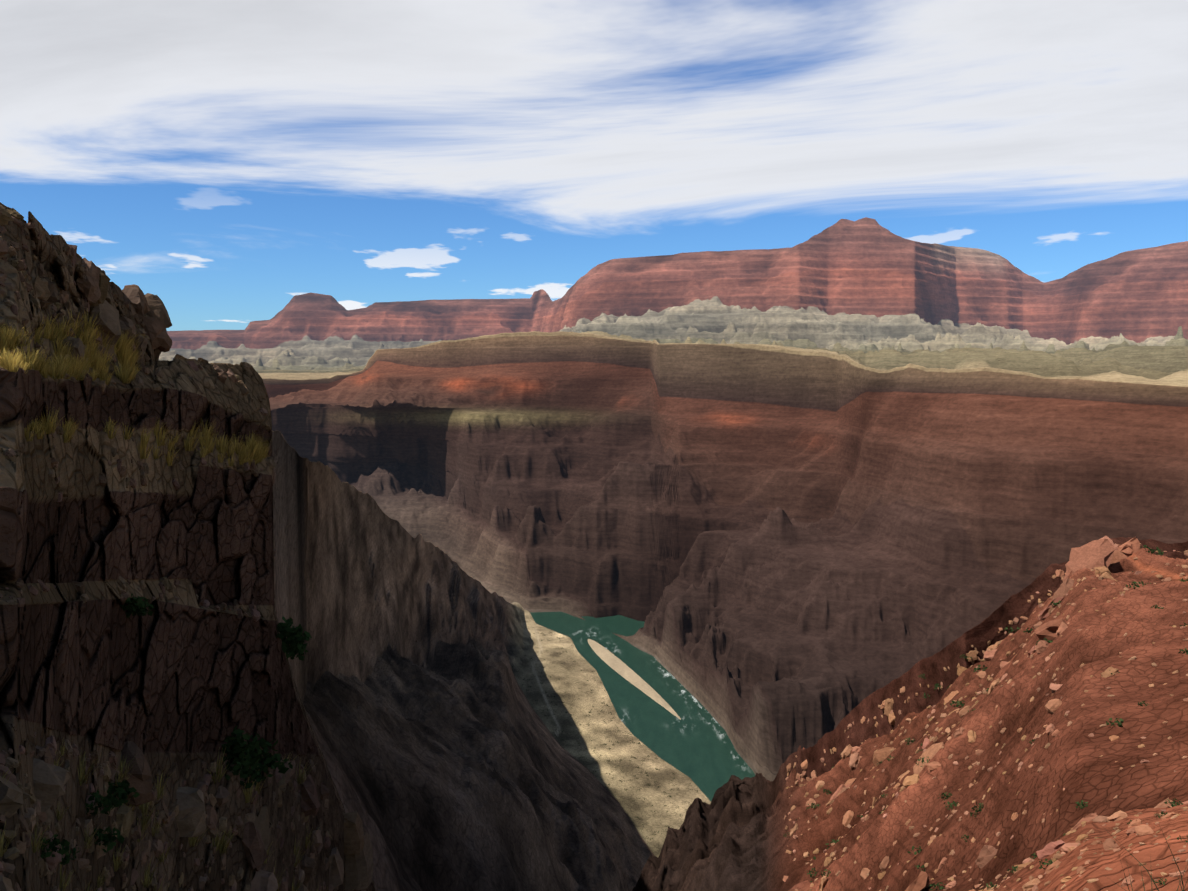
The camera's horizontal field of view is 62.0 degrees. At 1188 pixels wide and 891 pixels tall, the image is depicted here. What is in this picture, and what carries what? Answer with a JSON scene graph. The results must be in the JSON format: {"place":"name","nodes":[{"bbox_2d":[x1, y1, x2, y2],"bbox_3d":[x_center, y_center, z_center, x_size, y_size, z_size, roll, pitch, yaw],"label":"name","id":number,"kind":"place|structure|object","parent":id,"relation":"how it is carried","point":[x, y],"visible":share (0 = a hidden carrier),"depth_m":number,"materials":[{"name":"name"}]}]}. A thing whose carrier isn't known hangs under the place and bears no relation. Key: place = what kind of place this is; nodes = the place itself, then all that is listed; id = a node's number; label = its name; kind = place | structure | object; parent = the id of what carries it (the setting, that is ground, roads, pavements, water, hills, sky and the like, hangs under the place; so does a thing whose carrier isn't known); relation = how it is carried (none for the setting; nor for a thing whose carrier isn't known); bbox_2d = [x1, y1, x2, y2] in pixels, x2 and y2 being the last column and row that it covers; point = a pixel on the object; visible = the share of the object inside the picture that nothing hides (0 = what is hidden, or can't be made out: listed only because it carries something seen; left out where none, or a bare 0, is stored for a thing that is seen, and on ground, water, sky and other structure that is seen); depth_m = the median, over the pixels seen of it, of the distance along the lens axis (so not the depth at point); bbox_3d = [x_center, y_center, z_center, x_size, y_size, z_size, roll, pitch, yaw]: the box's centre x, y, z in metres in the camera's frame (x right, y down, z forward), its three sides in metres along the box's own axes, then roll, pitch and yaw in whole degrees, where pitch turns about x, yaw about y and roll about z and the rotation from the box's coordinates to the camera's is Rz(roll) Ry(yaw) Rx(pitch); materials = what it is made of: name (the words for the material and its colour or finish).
{"place":"outdoors","nodes":[
{"label":"outdoors","id":0,"kind":"place"},
{"bbox_2d":[0,202,375,890],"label":"terrain","id":1,"kind":"structure","parent":0,"point":[172,688],"depth_m":15.47,"materials":[{"name":"brown stone"}]},
{"bbox_2d":[0,216,155,370],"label":"rubble","id":2,"kind":"object","parent":1,"relation":"on","point":[20,265],"visible":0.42,"depth_m":12.69,"materials":[{"name":"brown stone"}]},
{"bbox_2d":[0,205,171,363],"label":"boulders","id":3,"kind":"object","parent":1,"relation":"on","point":[93,287],"depth_m":15.63,"materials":[{"name":"brown stone"}]},
{"bbox_2d":[0,305,271,465],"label":"dry grass","id":4,"kind":"structure","parent":1,"relation":"on","point":[73,366],"depth_m":13.68,"materials":[{"name":"green plant"}]},
{"bbox_2d":[0,360,275,621],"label":"ledge rubble","id":5,"kind":"object","parent":1,"relation":"on","point":[164,584],"visible":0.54,"depth_m":15.86,"materials":[{"name":"brown stone"}]},
{"bbox_2d":[40,594,311,865],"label":"shrubs","id":6,"kind":"object","parent":1,"relation":"on","point":[290,637],"visible":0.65,"depth_m":21.28,"materials":[{"name":"green plant"}]},
{"bbox_2d":[0,740,353,890],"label":"talus grass","id":7,"kind":"structure","parent":1,"relation":"on","point":[220,845],"depth_m":14.43,"materials":[{"name":"green plant"}]},
{"bbox_2d":[0,723,365,890],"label":"small stones","id":8,"kind":"object","parent":1,"relation":"on","point":[110,773],"visible":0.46,"depth_m":13.41,"materials":[{"name":"brown stone"}]},
{"bbox_2d":[0,741,372,890],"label":"talus blocks","id":9,"kind":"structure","parent":1,"relation":"on","point":[50,779],"depth_m":17.22,"materials":[{"name":"stone"}]},
{"bbox_2d":[272,431,710,890],"bbox_3d":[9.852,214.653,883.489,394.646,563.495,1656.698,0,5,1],"label":"terrain","id":10,"kind":"structure","parent":0,"point":[452,755],"depth_m":510.67,"materials":[{"name":"stone"}]},
{"bbox_2d":[507,632,697,839],"bbox_3d":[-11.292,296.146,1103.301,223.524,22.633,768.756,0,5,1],"label":"beach shrubs","id":11,"kind":"object","parent":10,"relation":"on","point":[606,737],"visible":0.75,"depth_m":1034.79,"materials":[{"name":"plant"}]},
{"bbox_2d":[0,0,1187,330],"label":"sky","id":12,"kind":"structure","parent":0,"point":[228,162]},
{"bbox_2d":[530,612,754,800],"bbox_3d":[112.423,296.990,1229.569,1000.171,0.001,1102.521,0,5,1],"label":"river","id":13,"kind":"structure","parent":0,"point":[695,744],"depth_m":1140.19,"materials":[{"name":"liquid"}]},
{"bbox_2d":[588,639,680,719],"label":"sand bar","id":14,"kind":"object","parent":13,"relation":"in","point":[616,664],"visible":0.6,"depth_m":1270.44,"materials":[{"name":"beige sand"}]},
{"bbox_2d":[159,217,1187,780],"bbox_3d":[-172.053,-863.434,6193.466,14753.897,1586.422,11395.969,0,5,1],"label":"terrain","id":15,"kind":"structure","parent":0,"point":[785,503],"depth_m":1754.84,"materials":[{"name":"brown stone"}]},
{"bbox_2d":[632,537,1187,890],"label":"terrain","id":16,"kind":"structure","parent":0,"point":[730,837],"depth_m":55.13,"materials":[{"name":"red stone"}]},
{"bbox_2d":[783,544,1187,890],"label":"stones","id":17,"kind":"object","parent":16,"relation":"on","point":[1052,705],"visible":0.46,"depth_m":57.83,"materials":[{"name":"brown stone"}]},
{"bbox_2d":[783,545,1187,889],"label":"shrubs","id":18,"kind":"object","parent":16,"relation":"on","point":[1050,862],"visible":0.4,"depth_m":52.08,"materials":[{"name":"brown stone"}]},
{"bbox_2d":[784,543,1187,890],"bbox_3d":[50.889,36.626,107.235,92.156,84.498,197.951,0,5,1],"label":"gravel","id":19,"kind":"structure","parent":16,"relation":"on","point":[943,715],"depth_m":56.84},
{"bbox_2d":[830,536,1174,890],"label":"boulders","id":20,"kind":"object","parent":16,"relation":"on","point":[1105,551],"depth_m":105.17,"materials":[{"name":"stone"}]},
{"bbox_2d":[1062,818,1187,890],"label":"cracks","id":21,"kind":"object","parent":16,"relation":"on","point":[1151,873],"visible":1,"depth_m":2.87,"materials":[{"name":"brown stone"}]}
]}

